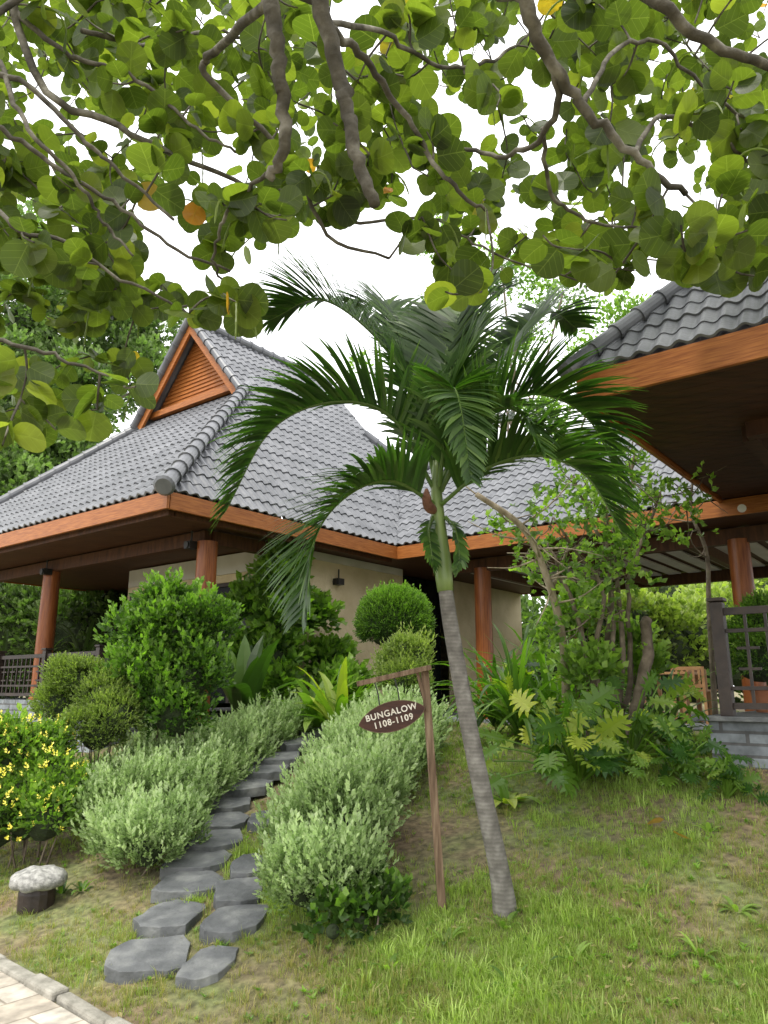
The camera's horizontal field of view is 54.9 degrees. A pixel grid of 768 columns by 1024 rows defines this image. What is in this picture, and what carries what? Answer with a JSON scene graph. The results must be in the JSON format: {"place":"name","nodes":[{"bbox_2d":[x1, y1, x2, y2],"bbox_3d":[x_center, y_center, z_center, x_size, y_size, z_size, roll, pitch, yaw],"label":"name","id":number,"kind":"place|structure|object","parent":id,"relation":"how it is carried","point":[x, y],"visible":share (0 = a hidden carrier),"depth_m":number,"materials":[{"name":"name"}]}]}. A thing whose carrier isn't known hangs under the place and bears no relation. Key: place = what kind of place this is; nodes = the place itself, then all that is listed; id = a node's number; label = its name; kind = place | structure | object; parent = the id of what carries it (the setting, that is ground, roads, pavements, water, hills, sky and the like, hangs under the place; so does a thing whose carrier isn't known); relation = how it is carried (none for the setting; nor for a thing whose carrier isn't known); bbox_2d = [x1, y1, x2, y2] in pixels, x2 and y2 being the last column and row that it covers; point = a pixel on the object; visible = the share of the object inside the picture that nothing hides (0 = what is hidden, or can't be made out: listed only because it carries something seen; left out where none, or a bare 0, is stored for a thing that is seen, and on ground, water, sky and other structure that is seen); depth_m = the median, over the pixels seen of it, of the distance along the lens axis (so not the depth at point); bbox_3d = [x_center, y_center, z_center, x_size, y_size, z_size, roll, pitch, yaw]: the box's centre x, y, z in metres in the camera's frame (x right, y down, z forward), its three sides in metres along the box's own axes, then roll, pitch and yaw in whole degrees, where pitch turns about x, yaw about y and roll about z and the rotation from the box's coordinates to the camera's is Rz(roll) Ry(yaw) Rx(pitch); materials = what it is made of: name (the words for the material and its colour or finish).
{"place":"outdoors","nodes":[
{"label":"outdoors","id":0,"kind":"place"},
{"bbox_2d":[0,971,89,1023],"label":"path","id":1,"kind":"structure","parent":0,"point":[20,1003],"depth_m":3.79,"materials":[{"name":"beige stone"}]},
{"bbox_2d":[0,692,767,1023],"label":"ground","id":2,"kind":"structure","parent":0,"point":[470,846],"depth_m":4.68,"materials":[{"name":"green plant"}]},
{"bbox_2d":[0,630,32,698],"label":"fan palm","id":3,"kind":"object","parent":2,"relation":"on","point":[5,642],"visible":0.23,"depth_m":13.72,"materials":[{"name":"green plant"}]},
{"bbox_2d":[8,865,67,915],"bbox_3d":[-2.493,2.719,5.314,0.414,0.318,0.398,0,-13,0],"label":"garden lamp","id":4,"kind":"object","parent":2,"relation":"on","point":[35,886],"visible":0.96,"depth_m":5.21,"materials":[{"name":"white stone"}]},
{"bbox_2d":[0,622,81,698],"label":"fan palm","id":5,"kind":"object","parent":2,"relation":"on","point":[28,650],"visible":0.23,"depth_m":14.28,"materials":[{"name":"green plant"}]},
{"bbox_2d":[0,703,94,870],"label":"shrub","id":6,"kind":"object","parent":2,"relation":"on","point":[38,763],"visible":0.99,"depth_m":6.21,"materials":[{"name":"green plant"}]},
{"bbox_2d":[0,582,127,669],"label":"hedge","id":7,"kind":"object","parent":2,"relation":"on","point":[78,612],"visible":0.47,"depth_m":16.10,"materials":[{"name":"green plant"}]},
{"bbox_2d":[0,953,131,1023],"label":"kerb","id":8,"kind":"structure","parent":2,"relation":"on","point":[52,990],"depth_m":3.91,"materials":[{"name":"concrete"}]},
{"bbox_2d":[16,618,116,690],"bbox_3d":[-5.992,3.003,14.678,2.189,1.705,2.115,0,-13,0],"label":"fan palm","id":9,"kind":"object","parent":2,"relation":"on","point":[90,646],"visible":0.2,"depth_m":14.61,"materials":[{"name":"green plant"}]},
{"bbox_2d":[56,880,77,893],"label":"weed","id":10,"kind":"object","parent":2,"relation":"on","point":[61,889],"visible":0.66,"depth_m":5.45,"materials":[{"name":"green plant"}]},
{"bbox_2d":[71,879,97,894],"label":"weed","id":11,"kind":"object","parent":2,"relation":"on","point":[82,885],"visible":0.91,"depth_m":5.47,"materials":[{"name":"green plant"}]},
{"bbox_2d":[26,651,146,764],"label":"shrub","id":12,"kind":"object","parent":2,"relation":"on","point":[98,705],"visible":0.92,"depth_m":7.04,"materials":[{"name":"green plant"}]},
{"bbox_2d":[0,198,187,495],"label":"tree","id":13,"kind":"object","parent":2,"relation":"on","point":[19,465],"visible":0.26,"depth_m":19.59,"materials":[{"name":"green plant"}]},
{"bbox_2d":[104,935,190,984],"bbox_3d":[-1.349,2.577,4.252,0.492,0.146,0.422,0,-13,0],"label":"stepping stone","id":14,"kind":"object","parent":2,"relation":"on","point":[132,960],"visible":0.71,"depth_m":4.19,"materials":[{"name":"stone"}]},
{"bbox_2d":[132,899,204,938],"bbox_3d":[-1.356,2.604,4.716,0.419,0.144,0.411,-5,-14,22],"label":"stepping stone","id":15,"kind":"object","parent":2,"relation":"on","point":[173,918],"visible":0.75,"depth_m":4.64,"materials":[{"name":"stone"}]},
{"bbox_2d":[92,566,245,740],"bbox_3d":[-2.246,1.747,7.496,1.577,2.494,1.404,0,-13,0],"label":"shrub","id":16,"kind":"object","parent":2,"relation":"on","point":[176,668],"visible":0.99,"depth_m":7.34,"materials":[{"name":"green plant"}]},
{"bbox_2d":[150,870,224,903],"bbox_3d":[-1.351,2.633,5.187,0.457,0.143,0.401,-2,-14,10],"label":"stepping stone","id":17,"kind":"object","parent":2,"relation":"on","point":[175,886],"visible":0.73,"depth_m":5.11,"materials":[{"name":"stone"}]},
{"bbox_2d":[62,687,316,875],"bbox_3d":[-2.072,2.468,7.355,2.048,1.427,4.087,-3,-14,11],"label":"hedge","id":18,"kind":"object","parent":2,"relation":"on","point":[143,800],"visible":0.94,"depth_m":6.35,"materials":[{"name":"green plant"}]},
{"bbox_2d":[159,849,231,879],"bbox_3d":[-1.400,2.652,5.568,0.485,0.147,0.392,0,-13,0],"label":"stepping stone","id":19,"kind":"object","parent":2,"relation":"on","point":[191,860],"visible":0.7,"depth_m":5.49,"materials":[{"name":"stone"}]},
{"bbox_2d":[175,945,238,989],"bbox_3d":[-0.966,2.521,4.069,0.269,0.137,0.376,-4,-14,18],"label":"stepping stone","id":20,"kind":"object","parent":2,"relation":"on","point":[203,967],"visible":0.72,"depth_m":4.02,"materials":[{"name":"stone"}]},
{"bbox_2d":[178,829,242,850],"bbox_3d":[-1.371,2.654,5.923,0.504,0.149,0.422,0,-13,0],"label":"stepping stone","id":21,"kind":"object","parent":2,"relation":"on","point":[220,839],"visible":0.5,"depth_m":5.85,"materials":[{"name":"stone"}]},
{"bbox_2d":[201,812,249,831],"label":"stepping stone","id":22,"kind":"object","parent":2,"relation":"on","point":[229,820],"visible":0.48,"depth_m":6.33,"materials":[{"name":"stone"}]},
{"bbox_2d":[209,797,250,814],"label":"stepping stone","id":23,"kind":"object","parent":2,"relation":"on","point":[233,804],"visible":0.53,"depth_m":6.69,"materials":[{"name":"stone"}]},
{"bbox_2d":[199,904,268,944],"bbox_3d":[-0.917,2.526,4.521,0.387,0.144,0.398,0,-13,0],"label":"stepping stone","id":24,"kind":"object","parent":2,"relation":"on","point":[226,922],"visible":0.77,"depth_m":4.46,"materials":[{"name":"stone"}]},
{"bbox_2d":[213,877,262,909],"bbox_3d":[-0.966,2.550,4.915,0.319,0.141,0.399,2,-14,-8],"label":"stepping stone","id":25,"kind":"object","parent":2,"relation":"on","point":[235,891],"visible":0.65,"depth_m":4.87,"materials":[{"name":"stone"}]},
{"bbox_2d":[217,779,272,797],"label":"stepping stone","id":26,"kind":"object","parent":2,"relation":"on","point":[252,788],"visible":0.5,"depth_m":6.98,"materials":[{"name":"stone"}]},
{"bbox_2d":[230,853,262,878],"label":"stepping stone","id":27,"kind":"object","parent":2,"relation":"on","point":[243,866],"visible":0.53,"depth_m":5.26,"materials":[{"name":"stone"}]},
{"bbox_2d":[247,810,275,832],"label":"stepping stone","id":28,"kind":"object","parent":2,"relation":"on","point":[251,821],"visible":0.43,"depth_m":6.17,"materials":[{"name":"stone"}]},
{"bbox_2d":[222,635,302,711],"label":"broad leaved plant","id":29,"kind":"object","parent":2,"relation":"on","point":[251,664],"visible":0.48,"depth_m":8.93,"materials":[{"name":"green plant"}]},
{"bbox_2d":[238,764,288,780],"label":"stepping stone","id":30,"kind":"object","parent":2,"relation":"on","point":[270,772],"visible":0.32,"depth_m":7.34,"materials":[{"name":"stone"}]},
{"bbox_2d":[252,751,299,767],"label":"stepping stone","id":31,"kind":"object","parent":2,"relation":"on","point":[288,757],"visible":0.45,"depth_m":7.68,"materials":[{"name":"stone"}]},
{"bbox_2d":[280,737,315,751],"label":"stepping stone","id":32,"kind":"object","parent":2,"relation":"on","point":[292,745],"visible":0.6,"depth_m":8.11,"materials":[{"name":"stone"}]},
{"bbox_2d":[218,538,381,708],"bbox_3d":[-1.048,1.694,10.939,2.774,2.906,1.719,9,-16,-33],"label":"shrub","id":33,"kind":"object","parent":2,"relation":"on","point":[261,620],"visible":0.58,"depth_m":10.57,"materials":[{"name":"green plant"}]},
{"bbox_2d":[299,726,324,738],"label":"stepping stone","id":34,"kind":"object","parent":2,"relation":"on","point":[317,734],"visible":0.24,"depth_m":8.69,"materials":[{"name":"stone"}]},
{"bbox_2d":[260,671,381,731],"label":"birds nest fern","id":35,"kind":"object","parent":2,"relation":"on","point":[305,694],"visible":0.38,"depth_m":8.86,"materials":[{"name":"green plant"}]},
{"bbox_2d":[293,657,388,727],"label":"birds nest fern","id":36,"kind":"object","parent":2,"relation":"on","point":[328,705],"visible":0.47,"depth_m":8.51,"materials":[{"name":"green plant"}]},
{"bbox_2d":[251,682,455,917],"bbox_3d":[-0.142,2.179,6.293,1.361,1.454,4.327,-2,-14,9],"label":"hedge","id":37,"kind":"object","parent":2,"relation":"on","point":[345,799],"visible":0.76,"depth_m":5.02,"materials":[{"name":"green plant"}]},
{"bbox_2d":[291,857,415,947],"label":"shrub","id":38,"kind":"object","parent":2,"relation":"on","point":[344,904],"visible":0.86,"depth_m":4.19,"materials":[{"name":"green plant"}]},
{"bbox_2d":[0,0,767,452],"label":"sea grape tree","id":39,"kind":"object","parent":2,"relation":"on","point":[96,50],"visible":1,"depth_m":3.60,"materials":[{"name":"green plant"}]},
{"bbox_2d":[0,312,767,752],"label":"bungalow","id":40,"kind":"object","parent":2,"relation":"on","point":[128,508],"visible":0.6,"depth_m":11.93,"materials":[{"name":"tile"}]},
{"bbox_2d":[0,644,106,695],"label":"railing","id":41,"kind":"object","parent":40,"relation":"on","point":[47,653],"visible":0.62,"depth_m":11.96,"materials":[{"name":"grey wood"}]},
{"bbox_2d":[210,582,231,702],"bbox_3d":[-2.713,2.072,11.728,0.930,1.855,0.060,-10,-17,37],"label":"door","id":42,"kind":"structure","parent":40,"relation":"in","point":[222,587],"depth_m":11.62,"materials":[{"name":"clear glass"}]},
{"bbox_2d":[228,618,269,702],"bbox_3d":[-1.972,1.938,11.165,0.930,1.855,0.060,-10,-17,37],"label":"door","id":43,"kind":"structure","parent":40,"relation":"in","point":[243,622],"depth_m":11.38,"materials":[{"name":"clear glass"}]},
{"bbox_2d":[403,576,440,711],"bbox_3d":[0.604,2.481,13.865,0.030,2.500,1.590,-10,-17,37],"label":"door","id":44,"kind":"structure","parent":40,"relation":"in","point":[428,587],"depth_m":14.34,"materials":[{"name":"black glass"}]},
{"bbox_2d":[644,672,703,723],"bbox_3d":[4.001,2.576,10.283,0.690,0.675,0.800,-10,-17,37],"label":"wooden table","id":45,"kind":"object","parent":40,"relation":"on","point":[659,691],"visible":0.34,"depth_m":10.29,"materials":[{"name":"brown wood"}]},
{"bbox_2d":[671,666,711,724],"bbox_3d":[4.166,2.474,9.999,0.420,0.742,0.436,-8,-16,30],"label":"wooden chair","id":46,"kind":"object","parent":40,"relation":"on","point":[698,669],"visible":0.51,"depth_m":9.84,"materials":[{"name":"brown wood"}]},
{"bbox_2d":[683,669,717,717],"bbox_3d":[4.756,2.682,10.874,0.420,0.742,0.436,6,-15,-22],"label":"wooden chair","id":47,"kind":"object","parent":40,"relation":"on","point":[688,701],"visible":0.15,"depth_m":11.04,"materials":[{"name":"brown wood"}]},
{"bbox_2d":[5,585,767,702],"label":"treeline","id":48,"kind":"object","parent":2,"relation":"on","point":[527,603],"depth_m":29.95,"materials":[{"name":"green plant"}]},
{"bbox_2d":[372,953,408,981],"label":"weed","id":49,"kind":"object","parent":2,"relation":"on","point":[394,956],"visible":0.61,"depth_m":3.76,"materials":[{"name":"green plant"}]},
{"bbox_2d":[352,579,436,696],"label":"shrub","id":50,"kind":"object","parent":2,"relation":"on","point":[383,611],"visible":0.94,"depth_m":9.81,"materials":[{"name":"green plant"}]},
{"bbox_2d":[363,621,438,696],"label":"shrub","id":51,"kind":"object","parent":2,"relation":"on","point":[403,651],"visible":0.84,"depth_m":9.03,"materials":[{"name":"green plant"}]},
{"bbox_2d":[356,665,446,912],"bbox_3d":[0.101,1.692,4.460,0.543,1.508,0.106,0,-13,0],"label":"hanging sign","id":52,"kind":"object","parent":2,"relation":"on","point":[392,716],"visible":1,"depth_m":4.52,"materials":[{"name":"brown wood"}]},
{"bbox_2d":[210,235,653,918],"bbox_3d":[0.418,0.145,4.929,3.058,4.633,2.249,0,-13,0],"label":"palm tree","id":53,"kind":"object","parent":2,"relation":"on","point":[446,407],"visible":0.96,"depth_m":4.54,"materials":[{"name":"green plant"}]},
{"bbox_2d":[427,926,466,944],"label":"weed","id":54,"kind":"object","parent":2,"relation":"on","point":[453,932],"visible":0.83,"depth_m":4.01,"materials":[{"name":"green plant"}]},
{"bbox_2d":[405,636,590,743],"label":"spider lily","id":55,"kind":"object","parent":2,"relation":"on","point":[491,696],"visible":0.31,"depth_m":8.39,"materials":[{"name":"green plant"}]},
{"bbox_2d":[346,215,651,434],"bbox_3d":[2.813,-1.920,19.362,9.432,14.149,3.176,-5,-14,21],"label":"tree","id":56,"kind":"object","parent":2,"relation":"on","point":[618,301],"visible":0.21,"depth_m":19.56,"materials":[{"name":"green plant"}]},
{"bbox_2d":[484,911,520,928],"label":"weed","id":57,"kind":"object","parent":2,"relation":"on","point":[502,922],"visible":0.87,"depth_m":4.05,"materials":[{"name":"green plant"}]},
{"bbox_2d":[467,777,543,807],"bbox_3d":[0.979,2.251,5.882,0.654,0.220,0.610,0,-13,0],"label":"leafy sprout","id":58,"kind":"object","parent":2,"relation":"on","point":[507,797],"visible":0.68,"depth_m":5.87,"materials":[{"name":"green plant"}]},
{"bbox_2d":[454,675,562,745],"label":"philodendron","id":59,"kind":"object","parent":2,"relation":"on","point":[505,686],"visible":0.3,"depth_m":7.63,"materials":[{"name":"green plant"}]},
{"bbox_2d":[490,964,527,991],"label":"weed","id":60,"kind":"object","parent":2,"relation":"on","point":[501,973],"visible":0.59,"depth_m":3.51,"materials":[{"name":"green plant"}]},
{"bbox_2d":[494,663,539,688],"bbox_3d":[1.572,1.936,8.480,0.758,0.432,0.475,13,-19,-43],"label":"leafy sprout","id":61,"kind":"object","parent":2,"relation":"on","point":[531,672],"visible":0.1,"depth_m":8.43,"materials":[{"name":"green plant"}]},
{"bbox_2d":[467,623,569,739],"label":"spider lily","id":62,"kind":"object","parent":2,"relation":"on","point":[542,655],"visible":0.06,"depth_m":8.82,"materials":[{"name":"green plant"}]},
{"bbox_2d":[413,610,628,751],"bbox_3d":[1.380,1.708,7.776,2.210,1.471,2.144,0,-13,0],"label":"spider lily","id":63,"kind":"object","parent":2,"relation":"on","point":[522,682],"visible":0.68,"depth_m":7.63,"materials":[{"name":"green plant"}]},
{"bbox_2d":[487,638,580,726],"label":"philodendron","id":64,"kind":"object","parent":2,"relation":"on","point":[534,655],"visible":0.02,"depth_m":9.36,"materials":[{"name":"green plant"}]},
{"bbox_2d":[466,475,603,726],"bbox_3d":[1.640,0.978,7.001,1.596,2.655,1.072,12,-18,-42],"label":"bare tree","id":65,"kind":"object","parent":2,"relation":"on","point":[541,564],"visible":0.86,"depth_m":7.03,"materials":[{"name":"brown plant"}]},
{"bbox_2d":[451,637,660,740],"bbox_3d":[1.869,1.905,7.936,2.156,1.183,2.054,-9,-16,34],"label":"spider lily","id":66,"kind":"object","parent":2,"relation":"on","point":[553,686],"visible":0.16,"depth_m":7.70,"materials":[{"name":"green plant"}]},
{"bbox_2d":[478,681,652,799],"bbox_3d":[1.446,1.866,5.981,1.638,0.977,1.382,3,-14,-14],"label":"philodendron","id":67,"kind":"object","parent":2,"relation":"on","point":[575,769],"visible":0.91,"depth_m":5.82,"materials":[{"name":"green plant"}]},
{"bbox_2d":[484,627,648,736],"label":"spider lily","id":68,"kind":"object","parent":2,"relation":"on","point":[555,661],"visible":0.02,"depth_m":8.45,"materials":[{"name":"green plant"}]},
{"bbox_2d":[550,941,591,967],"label":"weed","id":69,"kind":"object","parent":2,"relation":"on","point":[583,945],"visible":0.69,"depth_m":3.62,"materials":[{"name":"green plant"}]},
{"bbox_2d":[471,426,719,743],"bbox_3d":[2.189,0.464,7.265,2.308,3.768,1.705,6,-15,-22],"label":"tree","id":70,"kind":"object","parent":2,"relation":"on","point":[654,495],"visible":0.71,"depth_m":7.14,"materials":[{"name":"green plant"}]},
{"bbox_2d":[528,579,678,743],"bbox_3d":[2.183,1.466,7.173,1.483,1.661,1.118,0,-13,0],"label":"shrub","id":71,"kind":"object","parent":2,"relation":"on","point":[606,659],"visible":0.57,"depth_m":7.13,"materials":[{"name":"green plant"}]},
{"bbox_2d":[521,661,706,740],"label":"philodendron","id":72,"kind":"object","parent":2,"relation":"on","point":[697,695],"visible":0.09,"depth_m":7.51,"materials":[{"name":"green plant"}]},
{"bbox_2d":[534,669,711,776],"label":"philodendron","id":73,"kind":"object","parent":2,"relation":"on","point":[637,731],"visible":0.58,"depth_m":6.03,"materials":[{"name":"green plant"}]},
{"bbox_2d":[623,873,658,893],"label":"weed","id":74,"kind":"object","parent":2,"relation":"on","point":[647,880],"visible":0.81,"depth_m":4.14,"materials":[{"name":"green plant"}]},
{"bbox_2d":[647,817,663,823],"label":"fallen leaf","id":75,"kind":"object","parent":2,"relation":"on","point":[658,820],"visible":1,"depth_m":4.94,"materials":[{"name":"plant"}]},
{"bbox_2d":[556,277,767,769],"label":"pavilion","id":76,"kind":"structure","parent":2,"relation":"on","point":[695,362],"depth_m":5.94,"materials":[{"name":"tile"}]},
{"bbox_2d":[706,597,767,715],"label":"railing","id":77,"kind":"object","parent":76,"relation":"on","point":[728,705],"visible":0.98,"depth_m":6.02,"materials":[{"name":"grey wood"}]},
{"bbox_2d":[713,588,767,712],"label":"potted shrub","id":78,"kind":"object","parent":76,"relation":"on","point":[759,657],"visible":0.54,"depth_m":6.93,"materials":[{"name":"green plant"}]},
{"bbox_2d":[569,578,767,708],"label":"hedge","id":79,"kind":"object","parent":2,"relation":"on","point":[678,613],"visible":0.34,"depth_m":14.51,"materials":[{"name":"green plant"}]},
{"bbox_2d":[621,668,738,751],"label":"spider lily","id":80,"kind":"object","parent":2,"relation":"on","point":[673,711],"visible":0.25,"depth_m":7.07,"materials":[{"name":"green plant"}]},
{"bbox_2d":[673,831,690,838],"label":"fallen leaf","id":81,"kind":"object","parent":2,"relation":"on","point":[681,835],"visible":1,"depth_m":4.62,"materials":[{"name":"plant"}]},
{"bbox_2d":[636,714,735,786],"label":"philodendron","id":82,"kind":"object","parent":2,"relation":"on","point":[679,749],"visible":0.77,"depth_m":5.58,"materials":[{"name":"green plant"}]},
{"bbox_2d":[646,466,726,714],"bbox_3d":[3.411,0.845,8.054,1.022,3.359,0.991,-9,-16,34],"label":"bare tree","id":83,"kind":"object","parent":2,"relation":"on","point":[710,643],"visible":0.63,"depth_m":7.97,"materials":[{"name":"brown plant"}]},
{"bbox_2d":[672,931,721,961],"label":"weed","id":84,"kind":"object","parent":2,"relation":"on","point":[689,941],"visible":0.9,"depth_m":3.50,"materials":[{"name":"green plant"}]},
{"bbox_2d":[692,822,722,832],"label":"weed","id":85,"kind":"object","parent":2,"relation":"on","point":[709,827],"visible":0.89,"depth_m":4.79,"materials":[{"name":"green plant"}]},
{"bbox_2d":[696,748,767,805],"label":"philodendron","id":86,"kind":"object","parent":2,"relation":"on","point":[730,771],"visible":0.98,"depth_m":5.24,"materials":[{"name":"green plant"}]},
{"bbox_2d":[719,895,761,919],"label":"weed","id":87,"kind":"object","parent":2,"relation":"on","point":[735,906],"visible":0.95,"depth_m":3.81,"materials":[{"name":"green plant"}]},
{"bbox_2d":[2,0,767,685],"label":"sky","id":88,"kind":"structure","parent":0,"point":[404,275],"materials":[{"name":"white"}]}
]}

